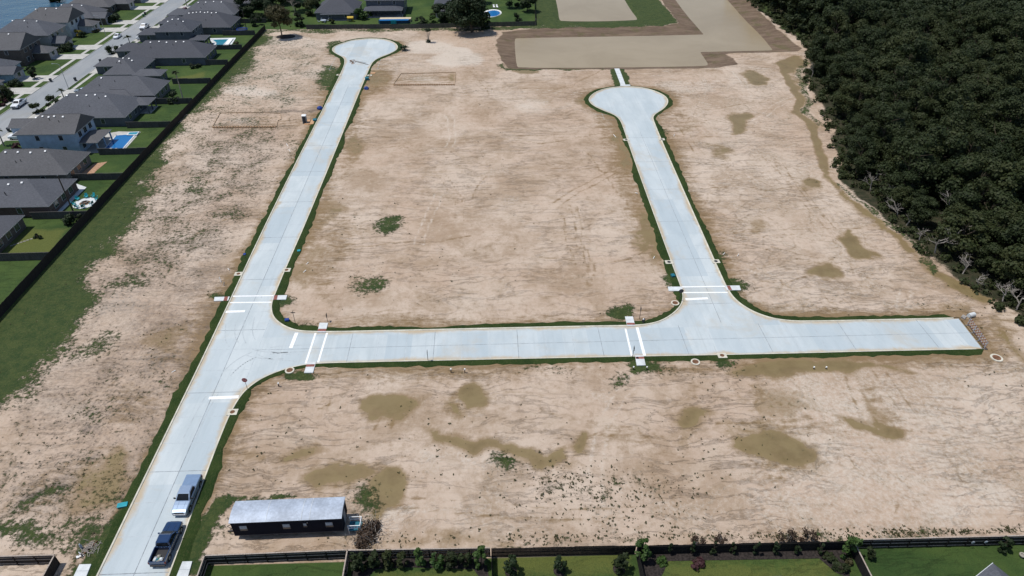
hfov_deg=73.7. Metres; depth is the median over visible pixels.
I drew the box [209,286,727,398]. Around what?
road markings
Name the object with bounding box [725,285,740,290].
kerb ramp
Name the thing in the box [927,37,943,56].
wood tree
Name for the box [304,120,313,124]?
plywood stack
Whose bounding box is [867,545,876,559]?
young tree
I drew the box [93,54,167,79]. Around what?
house
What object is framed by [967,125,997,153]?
wood tree
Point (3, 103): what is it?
shrub
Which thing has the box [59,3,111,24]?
house
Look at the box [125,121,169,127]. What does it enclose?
wooden fence
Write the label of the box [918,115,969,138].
wood tree
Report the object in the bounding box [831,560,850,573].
shrub
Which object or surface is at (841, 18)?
wood tree
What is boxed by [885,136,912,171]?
wood tree
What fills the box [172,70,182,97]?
palm tree
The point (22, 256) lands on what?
wooden fence
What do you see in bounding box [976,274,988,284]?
dead tree
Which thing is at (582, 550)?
wooden fence
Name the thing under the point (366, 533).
dead bush
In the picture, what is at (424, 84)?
slab formwork
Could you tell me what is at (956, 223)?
wood tree
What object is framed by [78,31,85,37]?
shrub
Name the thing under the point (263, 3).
tree
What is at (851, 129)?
wood tree
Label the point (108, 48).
shrub
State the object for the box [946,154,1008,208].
wood tree
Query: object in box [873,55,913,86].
wood tree
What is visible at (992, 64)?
wood tree
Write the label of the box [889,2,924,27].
wood tree
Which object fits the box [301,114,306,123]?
portable toilet
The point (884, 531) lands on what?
weeds
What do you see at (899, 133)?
wood tree
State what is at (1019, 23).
wood tree
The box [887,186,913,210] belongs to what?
wood tree
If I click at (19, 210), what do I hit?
window
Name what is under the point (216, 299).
kerb ramp
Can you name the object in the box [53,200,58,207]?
window
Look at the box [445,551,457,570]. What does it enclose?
columnar shrub
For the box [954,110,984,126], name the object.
wood tree
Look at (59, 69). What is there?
sidewalk
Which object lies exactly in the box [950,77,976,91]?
wood tree
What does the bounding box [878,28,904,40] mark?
wood tree
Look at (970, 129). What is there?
wood tree
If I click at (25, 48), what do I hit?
house
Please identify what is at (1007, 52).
wood tree
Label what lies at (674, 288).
kerb ramp
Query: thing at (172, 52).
house
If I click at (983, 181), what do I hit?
wood tree
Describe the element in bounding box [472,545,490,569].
columnar shrub
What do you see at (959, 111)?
wood tree
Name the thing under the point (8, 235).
window
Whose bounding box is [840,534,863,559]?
young tree
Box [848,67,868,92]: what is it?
wood tree
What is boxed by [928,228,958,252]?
dead tree
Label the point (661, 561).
shrub
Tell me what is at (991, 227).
wood tree
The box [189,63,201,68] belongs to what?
shrub
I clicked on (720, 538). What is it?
brush
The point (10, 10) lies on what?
lake water
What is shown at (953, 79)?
wood tree
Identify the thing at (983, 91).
wood tree
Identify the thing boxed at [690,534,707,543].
brush
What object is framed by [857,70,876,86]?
wood tree
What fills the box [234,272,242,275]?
storm inlet
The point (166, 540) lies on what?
pickup truck
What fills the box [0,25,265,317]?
wooden fence
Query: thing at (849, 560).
shrub
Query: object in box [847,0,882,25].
wood tree
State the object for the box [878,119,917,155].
wood tree
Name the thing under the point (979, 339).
road barricade
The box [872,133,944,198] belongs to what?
wood tree
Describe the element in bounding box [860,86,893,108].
wood tree
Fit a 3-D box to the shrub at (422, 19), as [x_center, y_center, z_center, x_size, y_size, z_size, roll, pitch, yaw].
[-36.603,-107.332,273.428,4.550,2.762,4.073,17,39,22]
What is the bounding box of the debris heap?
[77,539,100,556]
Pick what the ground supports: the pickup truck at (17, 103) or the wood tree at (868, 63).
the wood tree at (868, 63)
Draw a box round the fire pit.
[72,198,96,208]
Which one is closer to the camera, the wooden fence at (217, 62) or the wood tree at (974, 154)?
the wood tree at (974, 154)
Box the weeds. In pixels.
[0,31,1023,558]
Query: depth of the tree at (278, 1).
293.25 m
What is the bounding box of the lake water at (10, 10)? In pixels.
[0,0,72,28]
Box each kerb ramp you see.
[214,296,229,301]
[272,295,286,299]
[304,362,315,372]
[317,323,327,332]
[625,316,634,325]
[635,355,645,365]
[668,287,681,290]
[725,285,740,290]
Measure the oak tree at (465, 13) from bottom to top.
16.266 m
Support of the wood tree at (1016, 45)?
on the ground
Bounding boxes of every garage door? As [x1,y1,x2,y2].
[14,70,24,79]
[49,49,57,59]
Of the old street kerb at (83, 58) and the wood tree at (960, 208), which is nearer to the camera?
the wood tree at (960, 208)
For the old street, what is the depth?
228.60 m
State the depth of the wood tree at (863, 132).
168.24 m
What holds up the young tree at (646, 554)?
on the mulch bed at (650, 566)
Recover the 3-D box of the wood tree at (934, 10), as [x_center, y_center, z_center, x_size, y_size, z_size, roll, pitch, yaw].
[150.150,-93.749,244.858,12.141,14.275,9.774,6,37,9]
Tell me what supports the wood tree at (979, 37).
on the ground
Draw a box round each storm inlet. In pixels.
[226,409,238,415]
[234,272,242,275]
[282,268,290,271]
[665,260,672,263]
[711,259,719,263]
[717,353,727,357]
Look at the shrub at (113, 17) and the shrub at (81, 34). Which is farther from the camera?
the shrub at (113, 17)
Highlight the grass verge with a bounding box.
[87,38,983,575]
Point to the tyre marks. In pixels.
(241, 365)
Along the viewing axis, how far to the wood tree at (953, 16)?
244.47 m
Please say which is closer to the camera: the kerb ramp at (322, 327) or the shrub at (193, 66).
the kerb ramp at (322, 327)
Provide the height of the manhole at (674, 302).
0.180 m
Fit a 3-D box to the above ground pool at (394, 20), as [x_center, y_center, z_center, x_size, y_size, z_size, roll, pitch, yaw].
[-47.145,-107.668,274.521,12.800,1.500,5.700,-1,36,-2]
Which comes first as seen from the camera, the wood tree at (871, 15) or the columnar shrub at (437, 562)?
the columnar shrub at (437, 562)
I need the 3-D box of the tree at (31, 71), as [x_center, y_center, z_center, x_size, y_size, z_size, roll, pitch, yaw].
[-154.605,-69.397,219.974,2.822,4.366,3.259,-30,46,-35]
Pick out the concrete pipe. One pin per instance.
(970, 315)
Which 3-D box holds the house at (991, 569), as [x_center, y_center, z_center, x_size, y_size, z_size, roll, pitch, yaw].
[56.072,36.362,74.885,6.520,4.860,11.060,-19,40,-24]
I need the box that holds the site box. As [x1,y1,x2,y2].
[117,501,127,508]
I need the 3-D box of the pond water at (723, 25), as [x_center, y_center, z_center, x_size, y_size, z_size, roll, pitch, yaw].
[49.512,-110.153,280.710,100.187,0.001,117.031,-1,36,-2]
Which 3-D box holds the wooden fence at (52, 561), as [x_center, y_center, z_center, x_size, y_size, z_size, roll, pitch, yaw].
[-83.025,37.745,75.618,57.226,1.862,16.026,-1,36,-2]
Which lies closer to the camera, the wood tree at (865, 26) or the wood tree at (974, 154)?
the wood tree at (974, 154)
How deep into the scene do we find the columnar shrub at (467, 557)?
81.46 m
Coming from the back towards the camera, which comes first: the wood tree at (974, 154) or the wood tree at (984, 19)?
the wood tree at (984, 19)
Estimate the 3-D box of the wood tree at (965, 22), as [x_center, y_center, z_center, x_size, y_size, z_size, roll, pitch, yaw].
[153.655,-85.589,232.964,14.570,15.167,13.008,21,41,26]
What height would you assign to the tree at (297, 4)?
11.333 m
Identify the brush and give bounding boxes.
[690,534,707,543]
[714,534,727,543]
[777,528,800,541]
[798,526,819,541]
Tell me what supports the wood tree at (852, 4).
on the ground
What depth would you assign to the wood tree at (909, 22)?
222.67 m
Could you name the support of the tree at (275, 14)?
on the mulch bed at (286, 36)
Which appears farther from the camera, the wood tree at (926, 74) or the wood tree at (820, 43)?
the wood tree at (820, 43)
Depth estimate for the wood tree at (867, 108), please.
177.86 m
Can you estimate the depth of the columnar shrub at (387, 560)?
81.79 m
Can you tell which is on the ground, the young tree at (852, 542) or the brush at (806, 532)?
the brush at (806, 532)
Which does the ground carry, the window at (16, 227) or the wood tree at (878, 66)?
the wood tree at (878, 66)
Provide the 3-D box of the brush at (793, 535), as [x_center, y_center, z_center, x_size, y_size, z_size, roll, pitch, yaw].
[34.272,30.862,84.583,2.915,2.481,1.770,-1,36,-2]
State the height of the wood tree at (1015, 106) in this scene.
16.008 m
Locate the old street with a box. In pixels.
[0,0,187,135]
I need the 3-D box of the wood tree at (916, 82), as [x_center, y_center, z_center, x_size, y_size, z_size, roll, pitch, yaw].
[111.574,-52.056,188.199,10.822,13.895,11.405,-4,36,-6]
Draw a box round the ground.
[0,0,1023,575]
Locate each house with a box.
[0,19,72,48]
[0,32,58,65]
[0,58,25,81]
[0,148,91,178]
[0,178,78,216]
[0,215,26,252]
[7,113,112,152]
[22,7,100,37]
[37,93,157,126]
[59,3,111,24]
[68,0,134,12]
[76,75,170,98]
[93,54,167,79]
[114,40,216,65]
[137,17,211,43]
[158,11,240,34]
[166,0,241,16]
[221,0,256,6]
[314,0,361,20]
[363,0,406,17]
[434,0,450,4]
[976,563,1008,575]
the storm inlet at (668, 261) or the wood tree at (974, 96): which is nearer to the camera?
the storm inlet at (668, 261)
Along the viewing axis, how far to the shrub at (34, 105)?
196.83 m
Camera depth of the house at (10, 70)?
218.41 m
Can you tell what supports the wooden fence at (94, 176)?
on the ground
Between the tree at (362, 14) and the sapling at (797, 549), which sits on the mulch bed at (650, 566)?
the sapling at (797, 549)
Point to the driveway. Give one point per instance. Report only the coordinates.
(47, 77)
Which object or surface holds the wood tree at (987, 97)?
on the ground
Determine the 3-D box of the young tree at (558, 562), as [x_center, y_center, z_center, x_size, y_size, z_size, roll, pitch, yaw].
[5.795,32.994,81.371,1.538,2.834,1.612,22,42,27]
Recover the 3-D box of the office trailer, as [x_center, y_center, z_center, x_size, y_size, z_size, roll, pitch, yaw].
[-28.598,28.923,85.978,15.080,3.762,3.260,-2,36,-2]
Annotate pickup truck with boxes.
[10,98,26,108]
[139,23,148,29]
[148,521,182,566]
[172,474,202,515]
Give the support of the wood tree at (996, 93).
on the ground
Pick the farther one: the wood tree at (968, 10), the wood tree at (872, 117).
the wood tree at (968, 10)
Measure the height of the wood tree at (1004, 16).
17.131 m
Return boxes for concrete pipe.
[960,312,975,319]
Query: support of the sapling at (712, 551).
on the mulch bed at (650, 566)
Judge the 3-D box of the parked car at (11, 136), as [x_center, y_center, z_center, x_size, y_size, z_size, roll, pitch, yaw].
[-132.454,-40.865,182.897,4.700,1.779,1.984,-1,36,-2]
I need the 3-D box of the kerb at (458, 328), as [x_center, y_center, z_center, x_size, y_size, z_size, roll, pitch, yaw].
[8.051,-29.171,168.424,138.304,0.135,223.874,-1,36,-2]
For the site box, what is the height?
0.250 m
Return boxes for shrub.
[0,98,7,106]
[5,78,23,86]
[11,142,21,148]
[28,103,46,113]
[33,233,42,238]
[44,94,58,106]
[53,41,74,52]
[60,213,82,225]
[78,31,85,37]
[104,45,118,53]
[107,12,120,22]
[166,90,178,104]
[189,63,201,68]
[349,551,366,571]
[366,549,380,568]
[381,549,394,570]
[396,551,408,567]
[413,547,426,566]
[415,16,425,23]
[424,15,435,23]
[424,27,430,42]
[429,552,444,570]
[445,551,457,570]
[457,552,471,567]
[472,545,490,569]
[655,555,667,567]
[691,556,704,570]
[822,551,837,561]
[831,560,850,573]
[844,557,853,566]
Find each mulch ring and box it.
[553,565,565,575]
[613,566,624,574]
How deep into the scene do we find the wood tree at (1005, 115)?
172.16 m
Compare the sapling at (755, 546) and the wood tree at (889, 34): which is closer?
the sapling at (755, 546)
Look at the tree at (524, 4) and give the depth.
284.14 m
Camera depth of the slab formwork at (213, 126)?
189.56 m
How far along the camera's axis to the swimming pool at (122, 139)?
183.26 m
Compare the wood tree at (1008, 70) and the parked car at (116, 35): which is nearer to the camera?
the wood tree at (1008, 70)
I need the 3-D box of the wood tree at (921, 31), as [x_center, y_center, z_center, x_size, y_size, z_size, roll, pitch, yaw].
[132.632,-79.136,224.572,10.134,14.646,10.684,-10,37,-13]
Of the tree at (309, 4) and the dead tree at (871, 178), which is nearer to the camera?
the dead tree at (871, 178)
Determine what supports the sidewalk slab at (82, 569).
on the ground
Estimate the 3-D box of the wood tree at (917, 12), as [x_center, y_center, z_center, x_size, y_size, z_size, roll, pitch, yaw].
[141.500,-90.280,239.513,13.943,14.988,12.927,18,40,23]
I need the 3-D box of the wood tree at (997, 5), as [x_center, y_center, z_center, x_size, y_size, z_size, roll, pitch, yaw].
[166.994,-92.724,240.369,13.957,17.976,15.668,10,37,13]
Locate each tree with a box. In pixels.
[0,85,14,101]
[25,65,36,78]
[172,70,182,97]
[233,0,256,17]
[249,14,261,26]
[253,0,272,21]
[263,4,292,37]
[270,0,286,4]
[284,0,301,10]
[293,11,304,26]
[303,0,319,15]
[353,8,367,19]
[433,1,452,22]
[443,0,490,32]
[478,20,490,29]
[503,553,517,575]
[505,0,520,6]
[513,12,522,21]
[519,0,536,10]
[553,555,566,573]
[611,552,629,574]
[634,538,651,561]
[806,34,836,63]
[810,16,839,38]
[810,54,829,76]
[814,5,847,38]
[821,54,857,89]
[822,37,851,71]
[823,10,851,42]
[831,51,871,76]
[831,78,856,115]
[836,49,865,83]
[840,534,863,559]
[841,82,875,123]
[843,0,866,30]
[843,32,858,45]
[843,116,870,140]
[843,134,879,173]
[846,88,877,121]
[846,125,878,156]
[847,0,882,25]
[847,37,858,49]
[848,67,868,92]
[850,18,867,35]
[850,45,870,59]
[852,102,878,126]
[853,25,886,49]
[854,23,874,35]
[854,99,912,155]
[855,153,877,175]
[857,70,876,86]
[857,141,883,165]
[858,35,885,60]
[859,55,888,76]
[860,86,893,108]
[860,170,875,190]
[867,104,910,123]
[867,105,919,135]
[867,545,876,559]
[871,62,893,82]
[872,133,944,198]
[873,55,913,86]
[873,79,915,110]
[875,34,911,56]
[875,65,924,91]
[877,9,897,25]
[877,19,895,29]
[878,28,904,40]
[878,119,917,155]
[878,128,918,170]
[883,50,915,67]
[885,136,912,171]
[887,14,928,41]
[887,38,936,73]
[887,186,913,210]
[888,199,902,216]
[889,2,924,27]
[889,168,924,208]
[894,9,933,28]
[894,89,914,107]
[896,111,916,128]
[899,124,968,183]
[901,27,933,56]
[903,76,934,102]
[903,187,929,210]
[906,89,933,113]
[906,194,939,224]
[909,25,931,45]
[910,110,930,133]
[912,79,948,120]
[915,127,972,162]
[916,61,969,114]
[917,116,938,132]
[918,70,948,90]
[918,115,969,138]
[920,174,940,195]
[921,13,942,37]
[922,5,948,30]
[924,42,940,59]
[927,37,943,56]
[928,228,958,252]
[929,85,977,121]
[930,30,958,55]
[930,155,982,202]
[931,22,957,48]
[932,48,966,74]
[933,209,992,254]
[934,102,985,136]
[936,149,965,183]
[937,202,973,226]
[940,94,991,121]
[941,63,968,83]
[941,69,962,87]
[941,186,986,218]
[946,7,963,23]
[946,24,977,49]
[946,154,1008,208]
[947,80,970,99]
[949,55,981,75]
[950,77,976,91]
[951,15,980,44]
[952,6,975,35]
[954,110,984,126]
[956,72,982,83]
[956,175,1004,211]
[958,42,994,61]
[959,253,971,273]
[960,1,978,16]
[961,2,1001,30]
[961,130,996,157]
[962,144,983,156]
[963,124,978,138]
[964,48,979,61]
[964,72,994,85]
[965,11,1001,41]
[966,152,996,173]
[967,82,1000,110]
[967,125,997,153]
[968,187,1023,231]
[969,93,980,112]
[971,121,1022,150]
[972,0,1008,27]
[972,33,994,54]
[973,242,1002,273]
[974,38,1008,61]
[974,133,1019,162]
[975,59,990,74]
[976,10,1018,43]
[976,74,1009,101]
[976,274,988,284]
[980,96,1023,135]
[981,92,995,110]
[982,56,1023,82]
[982,61,1023,92]
[982,160,1023,201]
[983,142,1014,162]
[984,211,1022,248]
[985,200,1023,241]
[986,86,1023,121]
[988,52,1023,79]
[991,89,1013,101]
[991,241,1023,286]
[992,12,1023,45]
[992,37,1023,57]
[993,42,1011,55]
[995,220,1023,257]
[996,281,1013,301]
[997,536,1015,553]
[1002,108,1022,122]
[1005,9,1023,28]
[1008,74,1023,93]
[1008,288,1023,309]
[1010,267,1023,299]
[1014,135,1023,164]
[1014,139,1022,151]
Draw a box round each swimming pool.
[104,131,139,148]
[210,38,235,44]
[485,9,501,16]
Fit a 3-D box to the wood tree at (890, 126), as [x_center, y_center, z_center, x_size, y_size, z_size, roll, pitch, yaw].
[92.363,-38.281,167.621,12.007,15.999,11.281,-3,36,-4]
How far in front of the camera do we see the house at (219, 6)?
275.18 m
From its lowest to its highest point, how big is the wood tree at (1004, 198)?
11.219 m
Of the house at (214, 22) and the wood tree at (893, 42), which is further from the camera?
the house at (214, 22)
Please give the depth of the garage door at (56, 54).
238.43 m
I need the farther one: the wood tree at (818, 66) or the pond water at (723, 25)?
the pond water at (723, 25)
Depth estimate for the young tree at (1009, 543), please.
83.38 m
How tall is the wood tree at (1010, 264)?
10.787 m
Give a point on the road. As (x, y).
(729, 323)
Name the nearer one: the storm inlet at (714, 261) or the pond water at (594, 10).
the storm inlet at (714, 261)
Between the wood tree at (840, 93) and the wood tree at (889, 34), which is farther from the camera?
the wood tree at (889, 34)
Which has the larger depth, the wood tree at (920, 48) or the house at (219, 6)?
the house at (219, 6)
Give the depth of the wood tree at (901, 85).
180.72 m
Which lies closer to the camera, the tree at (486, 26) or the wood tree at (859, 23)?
the wood tree at (859, 23)
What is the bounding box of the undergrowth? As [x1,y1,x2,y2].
[746,0,1023,325]
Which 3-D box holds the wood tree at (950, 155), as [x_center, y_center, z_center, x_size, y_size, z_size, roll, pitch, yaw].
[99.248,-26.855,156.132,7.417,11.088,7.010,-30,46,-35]
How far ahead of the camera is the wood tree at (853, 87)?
186.47 m
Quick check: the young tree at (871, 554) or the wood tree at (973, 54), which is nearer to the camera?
the young tree at (871, 554)
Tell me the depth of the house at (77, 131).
173.86 m
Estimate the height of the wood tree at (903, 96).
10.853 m
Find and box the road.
[99,39,981,575]
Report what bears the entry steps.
on the ground
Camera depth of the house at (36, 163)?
161.72 m
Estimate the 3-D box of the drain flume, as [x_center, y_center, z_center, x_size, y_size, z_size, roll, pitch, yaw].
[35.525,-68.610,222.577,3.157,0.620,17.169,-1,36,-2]
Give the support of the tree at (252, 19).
on the ground
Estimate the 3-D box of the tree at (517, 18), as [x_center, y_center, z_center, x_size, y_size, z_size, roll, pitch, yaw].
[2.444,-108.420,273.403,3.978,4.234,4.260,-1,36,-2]
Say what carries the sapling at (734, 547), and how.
on the mulch bed at (650, 566)
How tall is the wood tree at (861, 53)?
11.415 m
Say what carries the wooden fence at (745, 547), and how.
on the ground
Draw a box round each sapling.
[668,543,672,553]
[690,541,695,553]
[709,541,716,554]
[729,542,736,553]
[753,541,760,554]
[773,541,780,554]
[794,545,801,553]
[817,542,824,554]
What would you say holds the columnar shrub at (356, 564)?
on the mulch bed at (482, 570)
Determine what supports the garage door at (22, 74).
in the house at (10, 70)
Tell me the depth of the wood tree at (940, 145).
153.87 m
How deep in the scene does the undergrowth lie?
164.11 m
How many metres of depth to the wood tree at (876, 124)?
171.36 m
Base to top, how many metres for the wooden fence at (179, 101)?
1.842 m
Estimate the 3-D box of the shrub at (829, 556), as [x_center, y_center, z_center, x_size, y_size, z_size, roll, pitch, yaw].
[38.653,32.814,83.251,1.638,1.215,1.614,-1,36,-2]
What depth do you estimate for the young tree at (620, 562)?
80.62 m
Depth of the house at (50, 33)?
243.27 m
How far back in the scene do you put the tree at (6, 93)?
204.00 m
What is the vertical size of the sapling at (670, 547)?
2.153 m
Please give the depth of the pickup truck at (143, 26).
265.99 m
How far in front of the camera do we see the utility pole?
147.68 m
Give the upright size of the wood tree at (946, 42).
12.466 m
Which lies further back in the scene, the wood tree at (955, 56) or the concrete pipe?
the wood tree at (955, 56)
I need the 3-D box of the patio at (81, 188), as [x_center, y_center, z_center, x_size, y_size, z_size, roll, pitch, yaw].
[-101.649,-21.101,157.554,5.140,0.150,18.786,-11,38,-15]
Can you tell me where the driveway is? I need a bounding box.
[0,0,191,140]
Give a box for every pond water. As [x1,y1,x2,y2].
[515,0,771,67]
[556,0,636,20]
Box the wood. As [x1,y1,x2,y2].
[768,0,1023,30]
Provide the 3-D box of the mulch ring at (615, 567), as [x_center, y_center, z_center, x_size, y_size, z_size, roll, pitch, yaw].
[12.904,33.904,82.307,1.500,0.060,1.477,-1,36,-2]
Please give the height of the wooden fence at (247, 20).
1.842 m
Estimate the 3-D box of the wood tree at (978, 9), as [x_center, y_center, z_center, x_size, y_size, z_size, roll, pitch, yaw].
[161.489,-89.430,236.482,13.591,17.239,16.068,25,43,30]
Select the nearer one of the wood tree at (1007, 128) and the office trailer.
the office trailer
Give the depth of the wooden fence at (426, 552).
82.73 m
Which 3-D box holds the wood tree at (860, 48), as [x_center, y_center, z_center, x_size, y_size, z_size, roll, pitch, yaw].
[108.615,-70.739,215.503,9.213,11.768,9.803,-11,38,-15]
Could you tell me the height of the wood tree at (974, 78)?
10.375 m
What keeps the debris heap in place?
on the ground
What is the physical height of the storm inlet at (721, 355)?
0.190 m
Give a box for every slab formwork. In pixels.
[212,112,280,128]
[393,72,455,85]
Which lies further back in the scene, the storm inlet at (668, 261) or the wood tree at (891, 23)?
the wood tree at (891, 23)
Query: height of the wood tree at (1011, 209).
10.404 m
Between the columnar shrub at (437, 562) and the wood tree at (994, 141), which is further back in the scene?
the wood tree at (994, 141)
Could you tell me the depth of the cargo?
82.43 m
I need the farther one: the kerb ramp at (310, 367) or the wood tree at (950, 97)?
the wood tree at (950, 97)
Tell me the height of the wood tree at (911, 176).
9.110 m
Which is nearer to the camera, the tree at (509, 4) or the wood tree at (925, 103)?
the wood tree at (925, 103)
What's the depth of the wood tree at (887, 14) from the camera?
246.07 m
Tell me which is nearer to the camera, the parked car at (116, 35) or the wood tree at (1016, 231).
the wood tree at (1016, 231)
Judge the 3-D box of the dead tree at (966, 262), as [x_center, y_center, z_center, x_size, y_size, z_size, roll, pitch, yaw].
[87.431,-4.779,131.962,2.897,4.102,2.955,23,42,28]
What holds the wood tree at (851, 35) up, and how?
on the ground
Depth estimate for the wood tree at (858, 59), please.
203.72 m
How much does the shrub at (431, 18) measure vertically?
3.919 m
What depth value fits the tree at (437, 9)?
273.55 m
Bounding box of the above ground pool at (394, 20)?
[378,17,410,23]
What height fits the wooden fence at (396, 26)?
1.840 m
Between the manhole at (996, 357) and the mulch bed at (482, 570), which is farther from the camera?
the manhole at (996, 357)
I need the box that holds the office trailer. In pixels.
[227,497,346,536]
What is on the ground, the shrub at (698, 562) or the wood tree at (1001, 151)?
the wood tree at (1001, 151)
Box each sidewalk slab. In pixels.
[74,564,90,575]
[177,561,191,575]
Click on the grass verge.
(193, 526)
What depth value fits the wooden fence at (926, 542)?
84.02 m
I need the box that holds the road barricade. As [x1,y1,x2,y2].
[964,318,987,348]
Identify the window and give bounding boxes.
[5,230,11,239]
[14,223,20,232]
[16,208,23,213]
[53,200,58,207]
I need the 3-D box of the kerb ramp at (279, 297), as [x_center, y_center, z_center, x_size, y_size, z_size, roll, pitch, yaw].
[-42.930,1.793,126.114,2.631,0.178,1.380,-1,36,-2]
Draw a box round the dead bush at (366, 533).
[345,513,393,548]
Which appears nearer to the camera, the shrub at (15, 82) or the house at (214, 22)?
the shrub at (15, 82)
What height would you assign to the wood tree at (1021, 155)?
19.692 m
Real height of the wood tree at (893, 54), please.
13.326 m
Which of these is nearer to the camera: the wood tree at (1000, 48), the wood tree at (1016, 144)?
the wood tree at (1016, 144)
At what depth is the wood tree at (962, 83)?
180.89 m
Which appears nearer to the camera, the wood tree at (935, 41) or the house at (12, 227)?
the house at (12, 227)
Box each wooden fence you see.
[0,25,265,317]
[0,252,47,260]
[0,554,59,575]
[29,211,85,218]
[71,172,122,180]
[97,147,145,154]
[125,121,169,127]
[152,98,191,103]
[171,78,210,83]
[192,59,227,64]
[197,549,345,575]
[216,44,241,49]
[222,30,254,35]
[240,18,265,22]
[306,21,534,28]
[342,547,489,575]
[491,545,635,575]
[636,541,847,575]
[850,535,1023,575]
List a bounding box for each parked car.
[7,132,16,139]
[113,33,121,38]
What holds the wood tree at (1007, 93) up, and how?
on the ground
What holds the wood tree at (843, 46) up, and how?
on the ground
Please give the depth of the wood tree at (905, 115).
169.43 m
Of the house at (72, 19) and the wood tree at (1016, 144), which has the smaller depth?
the wood tree at (1016, 144)
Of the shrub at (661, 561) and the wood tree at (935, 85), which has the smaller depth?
the shrub at (661, 561)
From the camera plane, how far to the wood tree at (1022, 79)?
193.13 m
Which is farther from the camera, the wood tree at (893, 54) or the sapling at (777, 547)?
the wood tree at (893, 54)
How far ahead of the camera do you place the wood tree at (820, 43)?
220.12 m
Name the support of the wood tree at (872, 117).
on the ground
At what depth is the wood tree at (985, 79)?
189.95 m
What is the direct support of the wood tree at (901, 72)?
on the ground
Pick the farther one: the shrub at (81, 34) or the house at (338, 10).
the house at (338, 10)
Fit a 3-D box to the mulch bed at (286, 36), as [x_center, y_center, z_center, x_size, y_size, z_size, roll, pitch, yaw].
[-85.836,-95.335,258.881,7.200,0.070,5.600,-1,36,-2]
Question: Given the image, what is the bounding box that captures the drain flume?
[614,68,629,85]
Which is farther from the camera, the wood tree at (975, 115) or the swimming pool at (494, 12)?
the swimming pool at (494, 12)
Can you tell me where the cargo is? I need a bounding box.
[153,555,163,561]
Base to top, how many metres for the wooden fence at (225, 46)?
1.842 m
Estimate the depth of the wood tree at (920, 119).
173.72 m
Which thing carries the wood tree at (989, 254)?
on the ground
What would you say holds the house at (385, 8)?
on the ground
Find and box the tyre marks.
[183,296,313,438]
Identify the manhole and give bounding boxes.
[285,367,294,373]
[671,300,678,305]
[691,359,699,364]
[990,354,1002,361]
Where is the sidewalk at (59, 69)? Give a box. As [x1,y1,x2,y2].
[0,0,193,144]
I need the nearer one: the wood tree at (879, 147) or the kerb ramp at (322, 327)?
the kerb ramp at (322, 327)
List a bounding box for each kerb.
[0,0,188,136]
[96,38,975,575]
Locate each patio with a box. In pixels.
[58,184,85,210]
[82,162,106,172]
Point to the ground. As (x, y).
(552, 224)
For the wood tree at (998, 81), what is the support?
on the ground
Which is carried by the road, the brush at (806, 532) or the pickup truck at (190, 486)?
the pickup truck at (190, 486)
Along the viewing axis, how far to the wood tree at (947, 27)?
225.13 m
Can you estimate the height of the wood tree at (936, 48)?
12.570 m
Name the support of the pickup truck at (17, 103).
on the old street
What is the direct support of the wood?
on the ground
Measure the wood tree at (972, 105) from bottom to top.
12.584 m
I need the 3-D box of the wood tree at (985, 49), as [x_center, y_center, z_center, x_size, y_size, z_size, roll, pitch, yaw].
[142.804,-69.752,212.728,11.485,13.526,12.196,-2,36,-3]
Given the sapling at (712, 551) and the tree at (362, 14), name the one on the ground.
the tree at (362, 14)
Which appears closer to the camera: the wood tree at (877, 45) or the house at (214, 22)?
the wood tree at (877, 45)
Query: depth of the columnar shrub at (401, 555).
81.42 m
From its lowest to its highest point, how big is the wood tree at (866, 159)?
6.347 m
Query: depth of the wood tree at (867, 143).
161.84 m
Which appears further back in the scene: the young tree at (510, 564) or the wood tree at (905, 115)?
the wood tree at (905, 115)
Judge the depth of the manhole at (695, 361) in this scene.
111.94 m
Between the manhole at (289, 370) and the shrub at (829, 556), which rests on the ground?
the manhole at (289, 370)
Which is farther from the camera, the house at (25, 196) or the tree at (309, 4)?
the tree at (309, 4)
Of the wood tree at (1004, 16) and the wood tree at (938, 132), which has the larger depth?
the wood tree at (1004, 16)
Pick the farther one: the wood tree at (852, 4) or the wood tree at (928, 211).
the wood tree at (852, 4)
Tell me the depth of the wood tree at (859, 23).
239.14 m
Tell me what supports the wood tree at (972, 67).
on the ground
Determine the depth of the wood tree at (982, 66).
201.37 m
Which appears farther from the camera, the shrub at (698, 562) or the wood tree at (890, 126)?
the wood tree at (890, 126)
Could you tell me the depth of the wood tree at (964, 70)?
199.53 m
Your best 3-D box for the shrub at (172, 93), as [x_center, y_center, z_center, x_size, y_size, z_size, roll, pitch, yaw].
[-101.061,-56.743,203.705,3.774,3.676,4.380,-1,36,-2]
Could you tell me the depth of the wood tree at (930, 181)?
152.30 m
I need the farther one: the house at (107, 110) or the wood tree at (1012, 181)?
the house at (107, 110)
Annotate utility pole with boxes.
[57,175,73,211]
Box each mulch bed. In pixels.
[276,34,294,38]
[351,556,488,575]
[639,550,849,575]
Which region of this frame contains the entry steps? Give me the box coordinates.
[347,516,366,533]
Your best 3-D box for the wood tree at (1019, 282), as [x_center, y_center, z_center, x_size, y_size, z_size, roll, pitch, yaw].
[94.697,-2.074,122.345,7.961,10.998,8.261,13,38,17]
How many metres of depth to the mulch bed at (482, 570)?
82.57 m
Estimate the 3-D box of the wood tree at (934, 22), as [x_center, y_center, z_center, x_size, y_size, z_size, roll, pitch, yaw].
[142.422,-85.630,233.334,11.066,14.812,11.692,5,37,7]

